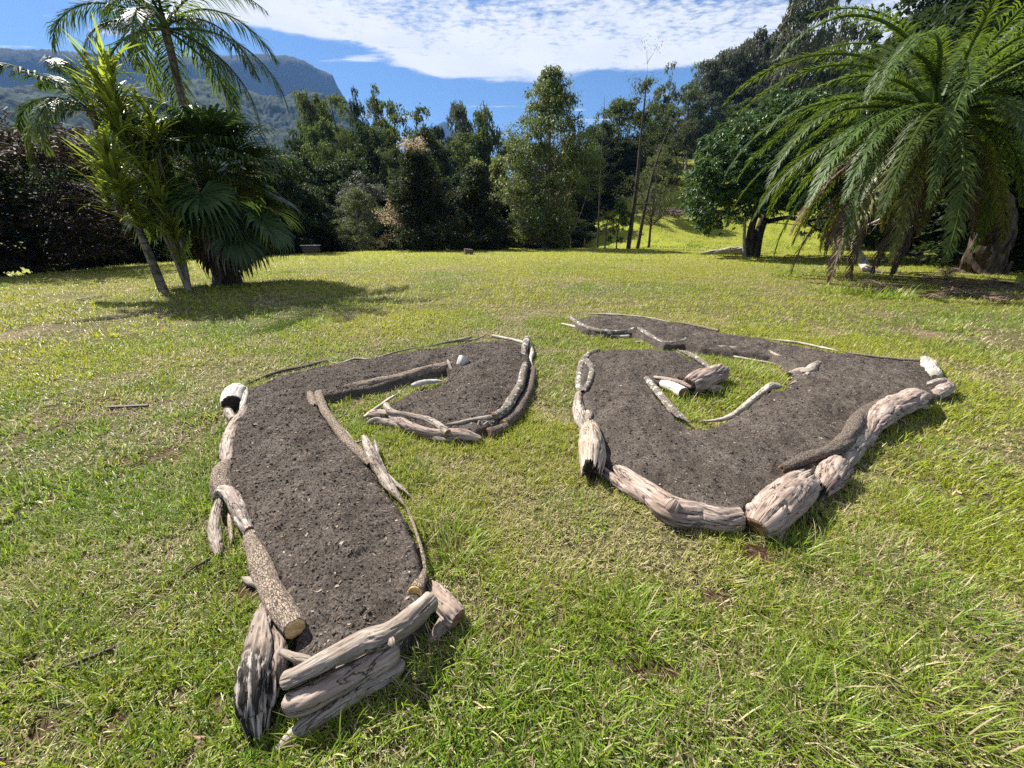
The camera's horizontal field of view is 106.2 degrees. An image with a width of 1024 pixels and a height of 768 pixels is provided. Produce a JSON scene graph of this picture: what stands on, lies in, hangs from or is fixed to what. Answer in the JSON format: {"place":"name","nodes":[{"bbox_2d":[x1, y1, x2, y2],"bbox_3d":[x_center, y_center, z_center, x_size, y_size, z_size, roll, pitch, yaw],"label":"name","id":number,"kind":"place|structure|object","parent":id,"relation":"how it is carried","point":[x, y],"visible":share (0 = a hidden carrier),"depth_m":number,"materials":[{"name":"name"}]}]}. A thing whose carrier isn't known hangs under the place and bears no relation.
{"place":"outdoors","nodes":[
{"label":"outdoors","id":0,"kind":"place"},
{"bbox_2d":[0,48,357,118],"bbox_3d":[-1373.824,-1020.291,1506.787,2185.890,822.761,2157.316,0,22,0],"label":"mountain","id":1,"kind":"structure","parent":0,"point":[291,73],"depth_m":1760.81,"materials":[{"name":"green plant"}]},
{"bbox_2d":[0,78,399,191],"bbox_3d":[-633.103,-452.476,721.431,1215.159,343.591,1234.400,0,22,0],"label":"hills","id":2,"kind":"structure","parent":0,"point":[276,116],"depth_m":756.25,"materials":[{"name":"green plant"}]},
{"bbox_2d":[0,0,939,186],"label":"sky","id":3,"kind":"structure","parent":0,"point":[433,53],"materials":[{"name":"blue"}]},
{"bbox_2d":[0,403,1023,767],"bbox_3d":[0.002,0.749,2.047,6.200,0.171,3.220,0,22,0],"label":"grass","id":4,"kind":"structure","parent":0,"point":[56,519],"depth_m":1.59,"materials":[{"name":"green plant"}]},
{"bbox_2d":[0,144,1023,767],"bbox_3d":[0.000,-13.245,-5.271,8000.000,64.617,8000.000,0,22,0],"label":"ground","id":5,"kind":"structure","parent":0,"point":[756,550],"depth_m":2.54,"materials":[{"name":"green plant"}]},
{"bbox_2d":[0,148,77,276],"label":"tree","id":6,"kind":"object","parent":5,"relation":"on","point":[18,193],"visible":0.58,"depth_m":14.54,"materials":[{"name":"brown plant"}]},
{"bbox_2d":[7,199,114,271],"bbox_3d":[-24.461,-7.488,20.742,4.097,4.706,4.180,-18,28,-38],"label":"shrub","id":7,"kind":"object","parent":5,"relation":"on","point":[81,263],"visible":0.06,"depth_m":20.70,"materials":[{"name":"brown plant"}]},
{"bbox_2d":[0,124,127,271],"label":"tree","id":8,"kind":"object","parent":5,"relation":"on","point":[75,180],"visible":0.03,"depth_m":20.28,"materials":[{"name":"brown plant"}]},
{"bbox_2d":[0,100,163,273],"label":"tree","id":9,"kind":"object","parent":5,"relation":"on","point":[35,257],"visible":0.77,"depth_m":14.81,"materials":[{"name":"green plant"}]},
{"bbox_2d":[0,55,175,293],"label":"feather palm","id":10,"kind":"object","parent":5,"relation":"on","point":[44,112],"visible":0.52,"depth_m":8.98,"materials":[{"name":"green plant"}]},
{"bbox_2d":[49,147,157,267],"bbox_3d":[-22.084,-9.143,21.177,3.568,6.872,3.641,-13,25,-30],"label":"tree","id":11,"kind":"object","parent":5,"relation":"on","point":[125,243],"visible":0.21,"depth_m":20.98,"materials":[{"name":"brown plant"}]},
{"bbox_2d":[38,12,200,290],"bbox_3d":[-8.641,-4.813,8.759,2.669,5.685,2.750,0,22,0],"label":"cane plant","id":12,"kind":"object","parent":5,"relation":"on","point":[113,105],"visible":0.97,"depth_m":8.52,"materials":[{"name":"green plant"}]},
{"bbox_2d":[44,0,290,190],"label":"feather palm","id":13,"kind":"object","parent":5,"relation":"on","point":[142,30],"visible":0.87,"depth_m":10.52,"materials":[{"name":"green plant"}]},
{"bbox_2d":[109,103,305,285],"bbox_3d":[-8.380,-5.183,10.936,4.770,4.989,4.651,-15,26,-33],"label":"fan palm","id":14,"kind":"object","parent":5,"relation":"on","point":[231,230],"visible":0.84,"depth_m":10.29,"materials":[{"name":"green plant"}]},
{"bbox_2d":[207,498,224,556],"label":"branch","id":15,"kind":"object","parent":5,"relation":"on","point":[215,538],"visible":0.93,"depth_m":1.99,"materials":[{"name":"grey wood"}]},
{"bbox_2d":[210,459,232,498],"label":"log","id":16,"kind":"object","parent":5,"relation":"on","point":[220,473],"visible":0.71,"depth_m":2.37,"materials":[{"name":"brown wood"}]},
{"bbox_2d":[212,485,253,534],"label":"branch","id":17,"kind":"object","parent":5,"relation":"on","point":[231,496],"visible":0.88,"depth_m":2.05,"materials":[{"name":"grey wood"}]},
{"bbox_2d":[220,383,245,410],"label":"log","id":18,"kind":"object","parent":5,"relation":"on","point":[231,395],"visible":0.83,"depth_m":3.45,"materials":[{"name":"white wood"}]},
{"bbox_2d":[234,603,287,748],"bbox_3d":[-0.880,0.985,1.399,0.151,0.217,0.528,-7,23,-18],"label":"log","id":19,"kind":"object","parent":5,"relation":"on","point":[262,666],"visible":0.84,"depth_m":1.26,"materials":[{"name":"grey wood"}]},
{"bbox_2d":[244,143,321,254],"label":"tree","id":20,"kind":"object","parent":5,"relation":"on","point":[286,193],"visible":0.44,"depth_m":27.93,"materials":[{"name":"green plant"}]},
{"bbox_2d":[278,151,345,252],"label":"tree","id":21,"kind":"object","parent":5,"relation":"on","point":[312,199],"visible":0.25,"depth_m":32.14,"materials":[{"name":"green plant"}]},
{"bbox_2d":[292,88,339,173],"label":"tree","id":22,"kind":"object","parent":5,"relation":"on","point":[310,115],"visible":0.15,"depth_m":49.99,"materials":[{"name":"green plant"}]},
{"bbox_2d":[297,185,342,252],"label":"tree","id":23,"kind":"object","parent":5,"relation":"on","point":[332,242],"visible":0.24,"depth_m":34.49,"materials":[{"name":"green plant"}]},
{"bbox_2d":[297,116,348,216],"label":"tree","id":24,"kind":"object","parent":5,"relation":"on","point":[313,135],"visible":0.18,"depth_m":46.16,"materials":[{"name":"green plant"}]},
{"bbox_2d":[308,159,348,218],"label":"tree","id":25,"kind":"object","parent":5,"relation":"on","point":[326,168],"visible":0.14,"depth_m":41.56,"materials":[{"name":"green plant"}]},
{"bbox_2d":[311,90,357,216],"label":"tree","id":26,"kind":"object","parent":5,"relation":"on","point":[336,100],"visible":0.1,"depth_m":52.34,"materials":[{"name":"green plant"}]},
{"bbox_2d":[274,657,404,752],"bbox_3d":[-0.571,1.063,1.303,0.428,0.075,0.077,-14,25,-31],"label":"branch","id":27,"kind":"object","parent":5,"relation":"on","point":[316,719],"visible":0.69,"depth_m":1.27,"materials":[{"name":"grey wood"}]},
{"bbox_2d":[281,644,399,717],"bbox_3d":[-0.563,0.993,1.296,0.374,0.081,0.092,-12,25,-28],"label":"log","id":28,"kind":"object","parent":27,"relation":"on","point":[317,694],"visible":0.89,"depth_m":1.26,"materials":[{"name":"brown wood"}]},
{"bbox_2d":[318,124,364,218],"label":"tree","id":29,"kind":"object","parent":5,"relation":"on","point":[345,137],"visible":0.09,"depth_m":44.38,"materials":[{"name":"green plant"}]},
{"bbox_2d":[323,155,384,243],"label":"tree","id":30,"kind":"object","parent":5,"relation":"on","point":[342,175],"visible":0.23,"depth_m":40.79,"materials":[{"name":"green plant"}]},
{"bbox_2d":[347,86,369,174],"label":"tree","id":31,"kind":"object","parent":5,"relation":"on","point":[356,111],"visible":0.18,"depth_m":48.49,"materials":[{"name":"green plant"}]},
{"bbox_2d":[328,186,391,251],"bbox_3d":[-13.137,-13.754,33.105,4.937,5.876,4.860,8,23,19],"label":"shrub","id":32,"kind":"object","parent":5,"relation":"on","point":[356,193],"visible":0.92,"depth_m":32.56,"materials":[{"name":"green plant"}]},
{"bbox_2d":[334,168,391,250],"bbox_3d":[-15.040,-17.059,39.687,5.615,9.125,6.789,0,22,0],"label":"shrub","id":33,"kind":"object","parent":5,"relation":"on","point":[369,188],"visible":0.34,"depth_m":38.42,"materials":[{"name":"green plant"}]},
{"bbox_2d":[341,121,393,249],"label":"tree","id":34,"kind":"object","parent":5,"relation":"on","point":[360,130],"visible":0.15,"depth_m":44.86,"materials":[{"name":"green plant"}]},
{"bbox_2d":[207,340,533,691],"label":"soil crumbs","id":35,"kind":"object","parent":5,"relation":"on","point":[361,610],"visible":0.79,"depth_m":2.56,"materials":[{"name":"brown soil"}]},
{"bbox_2d":[229,341,531,689],"bbox_3d":[-1.169,0.196,3.341,2.847,0.205,4.407,0,22,0],"label":"garden bed","id":36,"kind":"object","parent":5,"relation":"on","point":[347,593],"visible":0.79,"depth_m":2.25,"materials":[{"name":"soil"}]},
{"bbox_2d":[220,405,246,460],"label":"branch","id":37,"kind":"object","parent":36,"relation":"on","point":[227,440],"visible":0.68,"depth_m":2.86,"materials":[{"name":"brown wood"}]},
{"bbox_2d":[242,528,305,638],"bbox_3d":[-1.079,0.827,1.681,0.100,0.183,0.842,-20,29,-40],"label":"log","id":38,"kind":"object","parent":36,"relation":"on","point":[282,609],"visible":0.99,"depth_m":1.53,"materials":[{"name":"brown wood"}]},
{"bbox_2d":[314,390,370,466],"bbox_3d":[-1.407,0.318,3.090,0.121,0.087,1.501,-15,26,-34],"label":"branch","id":39,"kind":"object","parent":36,"relation":"on","point":[340,432],"visible":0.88,"depth_m":2.94,"materials":[{"name":"brown wood"}]},
{"bbox_2d":[277,592,437,689],"bbox_3d":[-0.523,0.907,1.365,0.557,0.112,0.186,-10,24,-24],"label":"branch","id":40,"kind":"object","parent":36,"relation":"on","point":[407,621],"visible":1,"depth_m":1.31,"materials":[{"name":"grey wood"}]},
{"bbox_2d":[368,409,482,441],"bbox_3d":[-0.731,0.333,3.058,1.090,0.098,0.175,10,24,24],"label":"branch","id":41,"kind":"object","parent":36,"relation":"on","point":[454,433],"visible":0.85,"depth_m":2.95,"materials":[{"name":"brown wood"}]},
{"bbox_2d":[383,402,450,436],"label":"branch","id":42,"kind":"object","parent":41,"relation":"on","point":[437,424],"visible":0.94,"depth_m":3.09,"materials":[{"name":"grey wood"}]},
{"bbox_2d":[361,434,408,506],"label":"branch","id":43,"kind":"object","parent":5,"relation":"on","point":[389,483],"visible":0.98,"depth_m":2.46,"materials":[{"name":"grey wood"}]},
{"bbox_2d":[371,144,403,217],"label":"tree","id":44,"kind":"object","parent":5,"relation":"on","point":[395,149],"visible":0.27,"depth_m":43.38,"materials":[{"name":"green plant"}]},
{"bbox_2d":[364,98,426,205],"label":"tree","id":45,"kind":"object","parent":5,"relation":"on","point":[392,113],"visible":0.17,"depth_m":44.61,"materials":[{"name":"green plant"}]},
{"bbox_2d":[344,361,452,385],"bbox_3d":[-1.208,-0.065,4.069,1.455,0.149,0.216,-14,26,-32],"label":"log","id":46,"kind":"object","parent":5,"relation":"on","point":[434,368],"visible":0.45,"depth_m":4.09,"materials":[{"name":"brown wood"}]},
{"bbox_2d":[372,133,462,251],"bbox_3d":[-7.743,-14.846,31.624,7.643,9.871,8.662,0,22,0],"label":"cherry tree","id":47,"kind":"object","parent":5,"relation":"on","point":[411,215],"visible":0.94,"depth_m":30.58,"materials":[{"name":"green plant"}]},
{"bbox_2d":[386,101,450,188],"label":"tree","id":48,"kind":"object","parent":5,"relation":"on","point":[430,140],"visible":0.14,"depth_m":46.75,"materials":[{"name":"green plant"}]},
{"bbox_2d":[426,579,464,644],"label":"branch","id":49,"kind":"object","parent":5,"relation":"on","point":[449,611],"visible":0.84,"depth_m":1.54,"materials":[{"name":"brown wood"}]},
{"bbox_2d":[445,100,473,164],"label":"tree","id":50,"kind":"object","parent":5,"relation":"on","point":[458,115],"visible":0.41,"depth_m":49.88,"materials":[{"name":"green plant"}]},
{"bbox_2d":[446,128,491,188],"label":"tree","id":51,"kind":"object","parent":5,"relation":"on","point":[467,149],"visible":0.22,"depth_m":47.57,"materials":[{"name":"green plant"}]},
{"bbox_2d":[446,156,516,250],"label":"cherry tree","id":52,"kind":"object","parent":5,"relation":"on","point":[474,209],"visible":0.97,"depth_m":31.50,"materials":[{"name":"green plant"}]},
{"bbox_2d":[469,101,506,186],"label":"tree","id":53,"kind":"object","parent":5,"relation":"on","point":[481,118],"visible":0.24,"depth_m":48.41,"materials":[{"name":"green plant"}]},
{"bbox_2d":[485,155,518,248],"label":"cherry tree","id":54,"kind":"object","parent":5,"relation":"on","point":[496,176],"visible":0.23,"depth_m":36.28,"materials":[{"name":"green plant"}]},
{"bbox_2d":[0,304,1023,533],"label":"grass","id":55,"kind":"structure","parent":5,"relation":"on","point":[881,346],"depth_m":4.17,"materials":[{"name":"green plant"}]},
{"bbox_2d":[0,262,1023,356],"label":"grass","id":56,"kind":"structure","parent":5,"relation":"on","point":[680,270],"depth_m":9.41,"materials":[{"name":"green plant"}]},
{"bbox_2d":[0,351,1023,767],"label":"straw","id":57,"kind":"object","parent":5,"relation":"on","point":[852,645],"visible":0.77,"depth_m":1.70,"materials":[{"name":"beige plant"}]},
{"bbox_2d":[1,247,1023,282],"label":"grass","id":58,"kind":"structure","parent":5,"relation":"on","point":[406,253],"depth_m":21.37,"materials":[{"name":"green plant"}]},
{"bbox_2d":[499,366,535,425],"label":"log","id":59,"kind":"object","parent":5,"relation":"on","point":[513,416],"visible":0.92,"depth_m":3.44,"materials":[{"name":"brown wood"}]},
{"bbox_2d":[491,361,527,420],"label":"branch","id":60,"kind":"object","parent":59,"relation":"on","point":[504,410],"visible":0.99,"depth_m":3.42,"materials":[{"name":"brown wood"}]},
{"bbox_2d":[487,63,606,248],"bbox_3d":[2.613,-18.465,32.438,10.303,14.131,9.832,0,22,0],"label":"gum tree","id":61,"kind":"object","parent":5,"relation":"on","point":[536,222],"visible":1,"depth_m":31.34,"materials":[{"name":"green plant"}]},
{"bbox_2d":[552,163,602,234],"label":"tree","id":62,"kind":"object","parent":5,"relation":"on","point":[580,200],"visible":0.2,"depth_m":52.61,"materials":[{"name":"green plant"}]},
{"bbox_2d":[557,218,601,247],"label":"shrub","id":63,"kind":"object","parent":5,"relation":"on","point":[578,241],"visible":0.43,"depth_m":47.86,"materials":[{"name":"green plant"}]},
{"bbox_2d":[578,419,606,482],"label":"log","id":64,"kind":"object","parent":5,"relation":"on","point":[592,452],"visible":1,"depth_m":2.53,"materials":[{"name":"beige wood"}]},
{"bbox_2d":[583,120,629,197],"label":"tree","id":65,"kind":"object","parent":5,"relation":"on","point":[611,159],"visible":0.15,"depth_m":62.78,"materials":[{"name":"green plant"}]},
{"bbox_2d":[587,153,629,216],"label":"tree","id":66,"kind":"object","parent":5,"relation":"on","point":[608,186],"visible":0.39,"depth_m":61.01,"materials":[{"name":"green plant"}]},
{"bbox_2d":[604,195,630,248],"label":"sapling","id":67,"kind":"object","parent":5,"relation":"on","point":[623,209],"visible":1,"depth_m":32.96,"materials":[{"name":"green plant"}]},
{"bbox_2d":[593,95,657,187],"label":"tree","id":68,"kind":"object","parent":5,"relation":"on","point":[621,109],"visible":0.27,"depth_m":62.99,"materials":[{"name":"green plant"}]},
{"bbox_2d":[605,142,647,194],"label":"tree","id":69,"kind":"object","parent":5,"relation":"on","point":[624,164],"visible":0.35,"depth_m":63.24,"materials":[{"name":"green plant"}]},
{"bbox_2d":[609,33,673,248],"bbox_3d":[10.461,-18.729,31.164,5.362,14.917,4.711,-7,23,-17],"label":"tree","id":70,"kind":"object","parent":5,"relation":"on","point":[646,83],"visible":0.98,"depth_m":30.69,"materials":[{"name":"green plant"}]},
{"bbox_2d":[621,110,670,184],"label":"tree","id":71,"kind":"object","parent":5,"relation":"on","point":[651,144],"visible":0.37,"depth_m":67.61,"materials":[{"name":"green plant"}]},
{"bbox_2d":[629,142,679,247],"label":"tree","id":72,"kind":"object","parent":5,"relation":"on","point":[661,159],"visible":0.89,"depth_m":36.50,"materials":[{"name":"green plant"}]},
{"bbox_2d":[645,102,682,151],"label":"tree","id":73,"kind":"object","parent":5,"relation":"on","point":[661,108],"visible":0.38,"depth_m":70.49,"materials":[{"name":"green plant"}]},
{"bbox_2d":[643,147,685,216],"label":"tree","id":74,"kind":"object","parent":5,"relation":"on","point":[667,165],"visible":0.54,"depth_m":53.91,"materials":[{"name":"green plant"}]},
{"bbox_2d":[645,61,683,141],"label":"tree","id":75,"kind":"object","parent":5,"relation":"on","point":[674,94],"visible":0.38,"depth_m":71.24,"materials":[{"name":"green plant"}]},
{"bbox_2d":[628,81,707,248],"bbox_3d":[12.386,-17.775,32.661,5.768,12.007,4.915,0,22,0],"label":"tree","id":76,"kind":"object","parent":5,"relation":"on","point":[644,209],"visible":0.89,"depth_m":32.21,"materials":[{"name":"green plant"}]},
{"bbox_2d":[602,465,745,532],"bbox_3d":[0.834,0.630,2.271,0.946,0.186,0.323,20,29,40],"label":"log","id":77,"kind":"object","parent":5,"relation":"on","point":[669,509],"visible":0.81,"depth_m":2.07,"materials":[{"name":"brown wood"}]},
{"bbox_2d":[669,96,708,170],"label":"tree","id":78,"kind":"object","parent":5,"relation":"on","point":[698,128],"visible":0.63,"depth_m":77.43,"materials":[{"name":"green plant"}]},
{"bbox_2d":[676,61,704,166],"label":"tree","id":79,"kind":"object","parent":5,"relation":"on","point":[682,135],"visible":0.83,"depth_m":76.48,"materials":[{"name":"green plant"}]},
{"bbox_2d":[683,363,729,393],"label":"log","id":80,"kind":"object","parent":5,"relation":"on","point":[707,378],"visible":0.93,"depth_m":3.81,"materials":[{"name":"brown wood"}]},
{"bbox_2d":[690,58,723,161],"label":"tree","id":81,"kind":"object","parent":5,"relation":"on","point":[706,75],"visible":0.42,"depth_m":78.05,"materials":[{"name":"green plant"}]},
{"bbox_2d":[690,77,735,144],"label":"tree","id":82,"kind":"object","parent":5,"relation":"on","point":[719,96],"visible":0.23,"depth_m":77.59,"materials":[{"name":"green plant"}]},
{"bbox_2d":[698,47,746,128],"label":"tree","id":83,"kind":"object","parent":5,"relation":"on","point":[730,77],"visible":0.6,"depth_m":76.47,"materials":[{"name":"green plant"}]},
{"bbox_2d":[585,155,862,250],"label":"meadow grass","id":84,"kind":"structure","parent":5,"relation":"on","point":[688,243],"depth_m":49.70,"materials":[{"name":"green plant"}]},
{"bbox_2d":[728,25,778,95],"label":"tree","id":85,"kind":"object","parent":5,"relation":"on","point":[759,34],"visible":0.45,"depth_m":74.00,"materials":[{"name":"green plant"}]},
{"bbox_2d":[570,315,945,515],"bbox_3d":[1.746,-0.198,4.373,4.588,0.174,4.513,-20,29,-41],"label":"garden bed","id":86,"kind":"object","parent":5,"relation":"on","point":[663,467],"visible":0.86,"depth_m":3.23,"materials":[{"name":"soil"}]},
{"bbox_2d":[698,382,782,421],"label":"branch","id":87,"kind":"object","parent":86,"relation":"on","point":[755,397],"visible":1,"depth_m":3.42,"materials":[{"name":"brown wood"}]},
{"bbox_2d":[729,66,787,106],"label":"tree","id":88,"kind":"object","parent":5,"relation":"on","point":[754,90],"visible":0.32,"depth_m":73.56,"materials":[{"name":"green plant"}]},
{"bbox_2d":[574,315,957,506],"bbox_3d":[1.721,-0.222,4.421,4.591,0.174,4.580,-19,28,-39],"label":"soil crumbs","id":89,"kind":"object","parent":5,"relation":"on","point":[731,452],"visible":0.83,"depth_m":3.51,"materials":[{"name":"brown soil"}]},
{"bbox_2d":[679,88,876,256],"bbox_3d":[15.881,-12.449,22.871,14.026,9.590,8.728,-13,25,-30],"label":"mango tree","id":90,"kind":"object","parent":5,"relation":"on","point":[712,170],"visible":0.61,"depth_m":20.28,"materials":[{"name":"green plant"}]},
{"bbox_2d":[745,469,824,537],"bbox_3d":[1.569,0.645,2.184,0.765,0.210,0.211,-14,26,-32],"label":"log","id":91,"kind":"object","parent":5,"relation":"on","point":[777,506],"visible":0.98,"depth_m":2.04,"materials":[{"name":"brown wood"}]},
{"bbox_2d":[768,0,840,151],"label":"tree","id":92,"kind":"object","parent":5,"relation":"on","point":[798,20],"visible":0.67,"depth_m":46.87,"materials":[{"name":"green plant"}]},
{"bbox_2d":[785,0,874,214],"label":"tree","id":93,"kind":"object","parent":5,"relation":"on","point":[843,32],"visible":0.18,"depth_m":48.52,"materials":[{"name":"green plant"}]},
{"bbox_2d":[814,455,853,501],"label":"log","id":94,"kind":"object","parent":5,"relation":"on","point":[833,473],"visible":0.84,"depth_m":2.35,"materials":[{"name":"brown wood"}]},
{"bbox_2d":[798,21,906,248],"bbox_3d":[35.447,-23.718,37.875,14.091,20.233,12.723,9,23,21],"label":"tree","id":95,"kind":"object","parent":5,"relation":"on","point":[873,36],"visible":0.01,"depth_m":36.69,"materials":[{"name":"green plant"}]},
{"bbox_2d":[839,426,879,466],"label":"log","id":96,"kind":"object","parent":5,"relation":"on","point":[855,452],"visible":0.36,"depth_m":2.69,"materials":[{"name":"grey wood"}]},
{"bbox_2d":[777,399,880,472],"bbox_3d":[2.513,0.348,2.863,1.885,0.130,0.188,-14,26,-31],"label":"log","id":97,"kind":"object","parent":96,"relation":"on","point":[845,440],"visible":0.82,"depth_m":2.61,"materials":[{"name":"brown wood"}]},
{"bbox_2d":[865,388,932,446],"bbox_3d":[3.223,0.205,3.231,1.420,0.224,0.215,-12,25,-28],"label":"log","id":98,"kind":"object","parent":96,"relation":"on","point":[886,412],"visible":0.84,"depth_m":3.11,"materials":[{"name":"brown wood"}]},
{"bbox_2d":[723,0,1023,283],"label":"date palm","id":99,"kind":"object","parent":5,"relation":"on","point":[940,141],"visible":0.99,"depth_m":10.43,"materials":[{"name":"green plant"}]},
{"bbox_2d":[810,0,1006,251],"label":"tree","id":100,"kind":"object","parent":5,"relation":"on","point":[928,10],"visible":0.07,"depth_m":26.84,"materials":[{"name":"green plant"}]},
{"bbox_2d":[830,0,1023,255],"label":"tree","id":101,"kind":"object","parent":5,"relation":"on","point":[963,21],"visible":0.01,"depth_m":20.84,"materials":[{"name":"green plant"}]},
{"bbox_2d":[834,0,1023,261],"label":"tree","id":102,"kind":"object","parent":5,"relation":"on","point":[959,12],"visible":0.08,"depth_m":16.60,"materials":[{"name":"green plant"}]},
{"bbox_2d":[909,74,1023,272],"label":"tree","id":103,"kind":"object","parent":5,"relation":"on","point":[1015,254],"visible":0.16,"depth_m":15.64,"materials":[{"name":"green plant"}]},
{"bbox_2d":[0,276,1023,426],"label":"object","id":104,"kind":"object","parent":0,"point":[464,334],"visible":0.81,"depth_m":6.44,"materials":[{"name":"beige plant"}]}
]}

